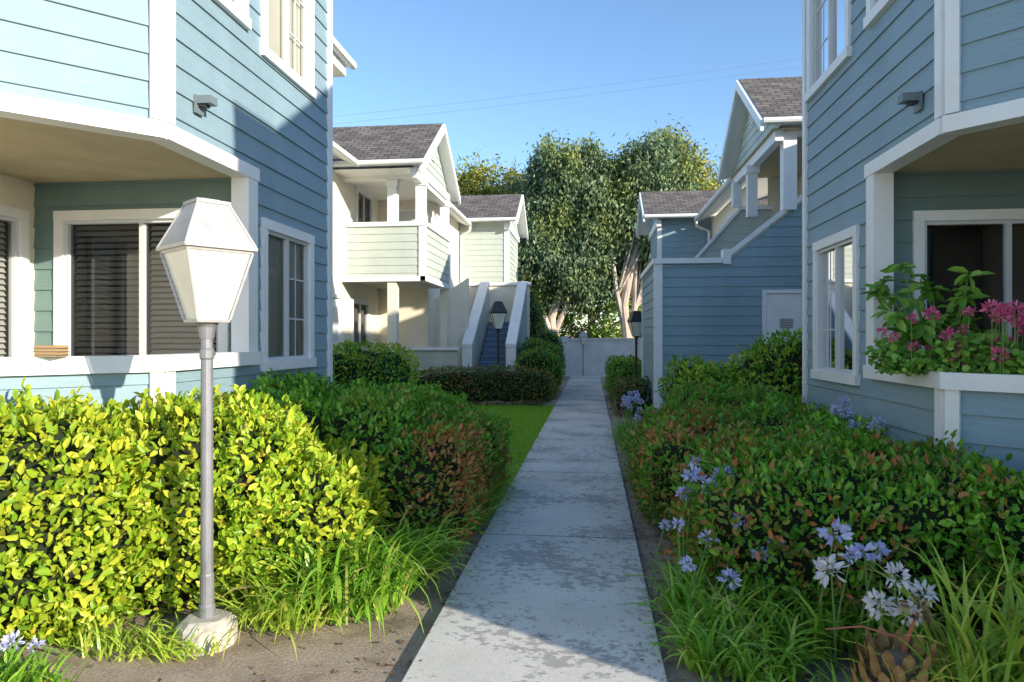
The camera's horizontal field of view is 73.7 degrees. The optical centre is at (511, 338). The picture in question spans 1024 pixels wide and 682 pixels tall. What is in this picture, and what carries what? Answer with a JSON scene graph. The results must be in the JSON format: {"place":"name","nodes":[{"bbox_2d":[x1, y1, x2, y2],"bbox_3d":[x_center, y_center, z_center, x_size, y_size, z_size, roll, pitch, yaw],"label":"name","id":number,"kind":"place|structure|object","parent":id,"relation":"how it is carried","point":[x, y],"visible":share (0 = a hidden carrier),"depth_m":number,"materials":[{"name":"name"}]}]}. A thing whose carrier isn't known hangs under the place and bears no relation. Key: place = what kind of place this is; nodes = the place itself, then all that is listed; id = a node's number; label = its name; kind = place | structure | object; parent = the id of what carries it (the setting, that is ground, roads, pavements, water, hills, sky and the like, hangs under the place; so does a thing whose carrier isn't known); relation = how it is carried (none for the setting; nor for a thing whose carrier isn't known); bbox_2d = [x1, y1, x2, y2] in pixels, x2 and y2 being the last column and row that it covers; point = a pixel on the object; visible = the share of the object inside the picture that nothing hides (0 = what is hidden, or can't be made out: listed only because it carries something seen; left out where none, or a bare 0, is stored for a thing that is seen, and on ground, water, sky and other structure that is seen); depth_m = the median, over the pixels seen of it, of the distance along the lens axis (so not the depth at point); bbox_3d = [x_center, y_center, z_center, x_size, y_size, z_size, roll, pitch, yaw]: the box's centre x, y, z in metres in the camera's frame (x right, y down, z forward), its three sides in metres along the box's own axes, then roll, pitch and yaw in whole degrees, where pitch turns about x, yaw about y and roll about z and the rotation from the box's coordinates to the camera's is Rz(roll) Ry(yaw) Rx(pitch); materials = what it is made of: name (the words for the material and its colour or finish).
{"place":"outdoors","nodes":[
{"label":"outdoors","id":0,"kind":"place"},
{"bbox_2d":[0,610,236,681],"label":"border grass","id":1,"kind":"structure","parent":0,"point":[8,674],"depth_m":3.39,"materials":[{"name":"green plant"}]},
{"bbox_2d":[0,377,1022,681],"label":"ground","id":2,"kind":"structure","parent":0,"point":[322,653],"depth_m":3.52,"materials":[{"name":"soil"}]},
{"bbox_2d":[0,629,66,667],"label":"agapanthus","id":3,"kind":"object","parent":2,"relation":"on","point":[4,644],"visible":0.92,"depth_m":3.24,"materials":[{"name":"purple plant"}]},
{"bbox_2d":[0,0,327,424],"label":"walls","id":4,"kind":"structure","parent":2,"relation":"on","point":[268,119],"depth_m":5.53,"materials":[{"name":"blue"}]},
{"bbox_2d":[0,0,316,371],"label":"windows","id":5,"kind":"structure","parent":4,"relation":"attached to","point":[113,294],"depth_m":6.09,"materials":[{"name":"metal"}]},
{"bbox_2d":[0,0,356,415],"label":"trim","id":6,"kind":"structure","parent":4,"relation":"attached to","point":[161,129],"depth_m":4.66,"materials":[{"name":"beige paint"}]},
{"bbox_2d":[33,345,69,356],"bbox_3d":[-2.824,0.074,4.186,0.160,0.068,0.106,0,0,7],"label":"wooden box","id":7,"kind":"object","parent":6,"relation":"on","point":[49,350],"visible":1,"depth_m":4.14,"materials":[{"name":"wood"}]},
{"bbox_2d":[194,94,217,116],"bbox_3d":[-2.249,-1.715,5.015,0.130,0.130,0.100,0,0,7],"label":"wall light","id":8,"kind":"object","parent":4,"relation":"attached to","point":[202,103],"visible":1,"depth_m":4.98,"materials":[{"name":"metal"}]},
{"bbox_2d":[0,376,392,658],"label":"hedge","id":9,"kind":"object","parent":2,"relation":"on","point":[91,512],"visible":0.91,"depth_m":3.85,"materials":[{"name":"green plant"}]},
{"bbox_2d":[156,197,257,655],"bbox_3d":[-1.604,0.462,3.590,0.376,2.384,0.376,0,0,43],"label":"lamp post","id":10,"kind":"object","parent":2,"relation":"on","point":[207,247],"visible":0.98,"depth_m":3.54,"materials":[{"name":"metal"}]},
{"bbox_2d":[184,494,486,659],"bbox_3d":[-0.901,1.293,4.221,1.444,0.589,2.042,0,0,38],"label":"daylily clump","id":11,"kind":"object","parent":2,"relation":"on","point":[387,574],"visible":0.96,"depth_m":3.84,"materials":[{"name":"green plant"}]},
{"bbox_2d":[243,368,493,507],"bbox_3d":[-1.277,0.966,6.506,2.122,1.459,3.206,0,0,7],"label":"hedge","id":12,"kind":"object","parent":2,"relation":"on","point":[360,412],"visible":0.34,"depth_m":5.52,"materials":[{"name":"green plant"}]},
{"bbox_2d":[333,338,423,389],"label":"hedge","id":13,"kind":"object","parent":2,"relation":"on","point":[386,365],"visible":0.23,"depth_m":10.66,"materials":[{"name":"green plant"}]},
{"bbox_2d":[333,147,529,381],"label":"walls","id":14,"kind":"structure","parent":2,"relation":"on","point":[384,251],"depth_m":18.91,"materials":[{"name":"beige paint"}]},
{"bbox_2d":[333,186,450,349],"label":"windows","id":15,"kind":"structure","parent":14,"relation":"attached to","point":[360,320],"depth_m":18.05,"materials":[{"name":"glass"}]},
{"bbox_2d":[333,123,527,282],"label":"roof","id":16,"kind":"structure","parent":14,"relation":"on","point":[383,146],"depth_m":17.04,"materials":[{"name":"grey"}]},
{"bbox_2d":[333,170,530,371],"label":"trim","id":17,"kind":"structure","parent":14,"relation":"attached to","point":[393,187],"depth_m":16.32,"materials":[{"name":"beige paint"}]},
{"bbox_2d":[360,400,515,558],"bbox_3d":[-0.642,1.121,6.231,1.220,1.114,3.035,0,0,7],"label":"hedge","id":18,"kind":"object","parent":2,"relation":"on","point":[439,475],"visible":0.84,"depth_m":5.08,"materials":[{"name":"green plant"}]},
{"bbox_2d":[410,361,557,405],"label":"hedge","id":19,"kind":"object","parent":2,"relation":"on","point":[496,385],"visible":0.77,"depth_m":16.20,"materials":[{"name":"green plant"}]},
{"bbox_2d":[460,463,529,539],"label":"daylily clump","id":20,"kind":"object","parent":2,"relation":"on","point":[494,497],"visible":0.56,"depth_m":6.14,"materials":[{"name":"green plant"}]},
{"bbox_2d":[489,301,507,370],"bbox_3d":[-0.348,0.276,17.106,0.410,2.431,0.410,0,0,-11],"label":"lamp post","id":21,"kind":"object","parent":2,"relation":"on","point":[498,312],"visible":0.74,"depth_m":16.99,"materials":[{"name":"metal"}]},
{"bbox_2d":[455,147,551,305],"bbox_3d":[-1.277,-4.348,37.517,9.594,11.896,5.666,0,0,7],"label":"olive tree","id":22,"kind":"object","parent":2,"relation":"on","point":[470,181],"visible":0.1,"depth_m":36.49,"materials":[{"name":"green plant"}]},
{"bbox_2d":[468,404,554,484],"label":"lawn","id":23,"kind":"structure","parent":2,"relation":"on","point":[527,423],"depth_m":12.42,"materials":[{"name":"green plant"}]},
{"bbox_2d":[65,459,1006,681],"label":"leaf litter","id":24,"kind":"object","parent":2,"relation":"on","point":[428,630],"visible":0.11,"depth_m":3.72,"materials":[{"name":"brown plant"}]},
{"bbox_2d":[511,335,565,400],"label":"shrub","id":25,"kind":"object","parent":2,"relation":"on","point":[538,354],"visible":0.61,"depth_m":18.11,"materials":[{"name":"green plant"}]},
{"bbox_2d":[530,287,565,369],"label":"shrub","id":26,"kind":"object","parent":2,"relation":"on","point":[537,315],"visible":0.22,"depth_m":27.71,"materials":[{"name":"green plant"}]},
{"bbox_2d":[498,127,632,335],"bbox_3d":[2.344,-4.381,32.833,7.632,12.025,5.132,0,0,7],"label":"paperbark tree","id":27,"kind":"object","parent":2,"relation":"on","point":[555,250],"visible":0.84,"depth_m":31.91,"materials":[{"name":"green plant"}]},
{"bbox_2d":[496,173,643,331],"bbox_3d":[3.800,-4.028,36.840,13.610,11.256,5.547,0,0,7],"label":"shade tree","id":28,"kind":"object","parent":2,"relation":"on","point":[600,301],"visible":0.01,"depth_m":36.43,"materials":[{"name":"green plant"}]},
{"bbox_2d":[540,273,641,337],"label":"street shrubs","id":29,"kind":"object","parent":2,"relation":"on","point":[598,332],"visible":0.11,"depth_m":33.73,"materials":[{"name":"green leaf"}]},
{"bbox_2d":[602,354,641,401],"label":"shrub","id":30,"kind":"object","parent":2,"relation":"on","point":[617,367],"visible":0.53,"depth_m":17.38,"materials":[{"name":"green plant"}]},
{"bbox_2d":[608,454,639,490],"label":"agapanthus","id":31,"kind":"object","parent":2,"relation":"on","point":[630,477],"visible":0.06,"depth_m":7.39,"materials":[{"name":"plant"}]},
{"bbox_2d":[606,390,644,456],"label":"agapanthus","id":32,"kind":"object","parent":2,"relation":"on","point":[623,429],"visible":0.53,"depth_m":10.23,"materials":[{"name":"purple plant"}]},
{"bbox_2d":[608,374,652,417],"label":"shrub","id":33,"kind":"object","parent":2,"relation":"on","point":[621,389],"visible":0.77,"depth_m":14.11,"materials":[{"name":"green plant"}]},
{"bbox_2d":[627,311,641,382],"bbox_3d":[3.033,0.409,16.661,0.368,2.185,0.368,0,0,-5],"label":"lamp post","id":34,"kind":"object","parent":2,"relation":"on","point":[634,320],"visible":0.7,"depth_m":16.57,"materials":[{"name":"metal"}]},
{"bbox_2d":[580,118,707,337],"bbox_3d":[6.272,-4.389,32.307,6.499,12.037,5.119,0,0,7],"label":"paperbark tree","id":35,"kind":"object","parent":2,"relation":"on","point":[648,165],"visible":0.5,"depth_m":31.64,"materials":[{"name":"green plant"}]},
{"bbox_2d":[652,113,722,190],"bbox_3d":[8.611,-4.763,33.980,5.186,12.726,4.475,0,0,7],"label":"olive tree","id":36,"kind":"object","parent":2,"relation":"on","point":[704,180],"visible":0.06,"depth_m":33.13,"materials":[{"name":"green plant"}]},
{"bbox_2d":[622,396,778,537],"bbox_3d":[1.795,1.122,6.415,1.469,1.139,3.154,0,0,7],"label":"hedge","id":37,"kind":"object","parent":2,"relation":"on","point":[659,439],"visible":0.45,"depth_m":5.63,"materials":[{"name":"green plant"}]},
{"bbox_2d":[701,152,724,189],"bbox_3d":[13.016,-4.492,38.794,5.894,12.184,4.778,0,0,7],"label":"olive tree","id":38,"kind":"object","parent":2,"relation":"on","point":[714,178],"visible":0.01,"depth_m":38.59,"materials":[{"name":"green plant"}]},
{"bbox_2d":[643,111,801,411],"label":"walls","id":39,"kind":"structure","parent":2,"relation":"on","point":[711,311],"depth_m":12.99,"materials":[{"name":"blue"}]},
{"bbox_2d":[636,76,801,242],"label":"roof","id":40,"kind":"structure","parent":39,"relation":"on","point":[771,101],"depth_m":15.83,"materials":[{"name":"grey"}]},
{"bbox_2d":[640,124,801,409],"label":"trim","id":41,"kind":"structure","parent":39,"relation":"attached to","point":[781,309],"depth_m":12.82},
{"bbox_2d":[725,212,732,222],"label":"windows","id":42,"kind":"structure","parent":39,"relation":"attached to","point":[728,217],"depth_m":19.39,"materials":[{"name":"metal"}]},
{"bbox_2d":[654,327,801,409],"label":"hedge","id":43,"kind":"object","parent":2,"relation":"on","point":[778,362],"visible":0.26,"depth_m":8.79,"materials":[{"name":"green plant"}]},
{"bbox_2d":[618,456,859,651],"bbox_3d":[1.213,1.177,3.909,1.272,0.850,1.514,0,0,7],"label":"agapanthus","id":44,"kind":"object","parent":2,"relation":"on","point":[679,590],"visible":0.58,"depth_m":3.80,"materials":[{"name":"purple plant"}]},
{"bbox_2d":[643,584,852,681],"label":"clump","id":45,"kind":"object","parent":2,"relation":"on","point":[708,648],"visible":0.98,"depth_m":3.27,"materials":[{"name":"green plant"}]},
{"bbox_2d":[667,374,888,450],"bbox_3d":[2.559,1.056,7.081,1.590,1.277,4.069,0,0,-1],"label":"hedge","id":46,"kind":"object","parent":2,"relation":"on","point":[781,416],"visible":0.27,"depth_m":6.43,"materials":[{"name":"green plant"}]},
{"bbox_2d":[725,516,951,673],"bbox_3d":[1.713,1.245,3.589,1.217,0.711,1.196,0,0,30],"label":"agapanthus","id":47,"kind":"object","parent":2,"relation":"on","point":[883,602],"visible":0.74,"depth_m":3.35,"materials":[{"name":"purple plant"}]},
{"bbox_2d":[659,415,1021,633],"bbox_3d":[2.098,1.128,4.467,2.236,1.245,2.039,0,0,7],"label":"hedge","id":48,"kind":"object","parent":2,"relation":"on","point":[797,491],"visible":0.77,"depth_m":3.84,"materials":[{"name":"green plant"}]},
{"bbox_2d":[830,396,888,434],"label":"agapanthus","id":49,"kind":"object","parent":2,"relation":"on","point":[879,420],"visible":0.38,"depth_m":5.60,"materials":[{"name":"purple plant"}]},
{"bbox_2d":[735,526,1023,681],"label":"daylily clump","id":50,"kind":"object","parent":2,"relation":"on","point":[989,656],"visible":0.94,"depth_m":2.96,"materials":[{"name":"green plant"}]},
{"bbox_2d":[825,594,954,681],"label":"scaly palm bulb","id":51,"kind":"object","parent":2,"relation":"on","point":[897,665],"visible":0.91,"depth_m":2.87,"materials":[{"name":"brown plant"}]},
{"bbox_2d":[807,0,1023,477],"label":"walls","id":52,"kind":"structure","parent":2,"relation":"on","point":[859,118],"depth_m":5.49,"materials":[{"name":"blue"}]},
{"bbox_2d":[897,91,922,113],"bbox_3d":[2.839,-1.685,4.874,0.130,0.130,0.100,0,0,7],"label":"wall light","id":53,"kind":"object","parent":52,"relation":"attached to","point":[914,100],"visible":1,"depth_m":4.84,"materials":[{"name":"metal"}]},
{"bbox_2d":[802,0,1023,472],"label":"trim","id":54,"kind":"structure","parent":52,"relation":"attached to","point":[952,121],"depth_m":4.61,"materials":[{"name":"beige paint"}]},
{"bbox_2d":[861,262,1000,360],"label":"umbrella plant","id":55,"kind":"object","parent":54,"relation":"on","point":[921,328],"visible":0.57,"depth_m":5.02,"materials":[{"name":"leaf"},{"name":"green plant stem"}]},
{"bbox_2d":[864,298,1023,376],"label":"geranium planter","id":56,"kind":"object","parent":54,"relation":"on","point":[994,353],"visible":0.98,"depth_m":4.51,"materials":[{"name":"green plant"}]},
{"bbox_2d":[804,0,1023,385],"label":"windows","id":57,"kind":"structure","parent":52,"relation":"attached to","point":[989,240],"depth_m":6.00,"materials":[{"name":"metal"}]},
{"bbox_2d":[943,457,1023,635],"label":"hedge","id":58,"kind":"object","parent":2,"relation":"on","point":[1009,512],"visible":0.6,"depth_m":3.53,"materials":[{"name":"green plant"}]},
{"bbox_2d":[402,375,666,681],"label":"concrete path","id":59,"kind":"structure","parent":0,"point":[581,619],"depth_m":4.37,"materials":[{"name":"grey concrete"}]},
{"bbox_2d":[579,331,587,375],"bbox_3d":[2.934,0.604,28.150,0.308,1.829,0.308,0,0,-11],"label":"lamp post","id":60,"kind":"object","parent":59,"relation":"on","point":[583,336],"visible":1,"depth_m":28.08,"materials":[{"name":"metal"}]},
{"bbox_2d":[333,58,801,123],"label":"power lines","id":61,"kind":"object","parent":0,"point":[569,89],"visible":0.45,"depth_m":47.85,"materials":[{"name":"metal"}]},
{"bbox_2d":[333,0,801,335],"label":"sky","id":62,"kind":"structure","parent":0,"point":[411,54],"materials":[{"name":"blue"}]},
{"bbox_2d":[558,336,641,374],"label":"boundary wall","id":63,"kind":"structure","parent":0,"point":[597,351],"depth_m":29.78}
]}

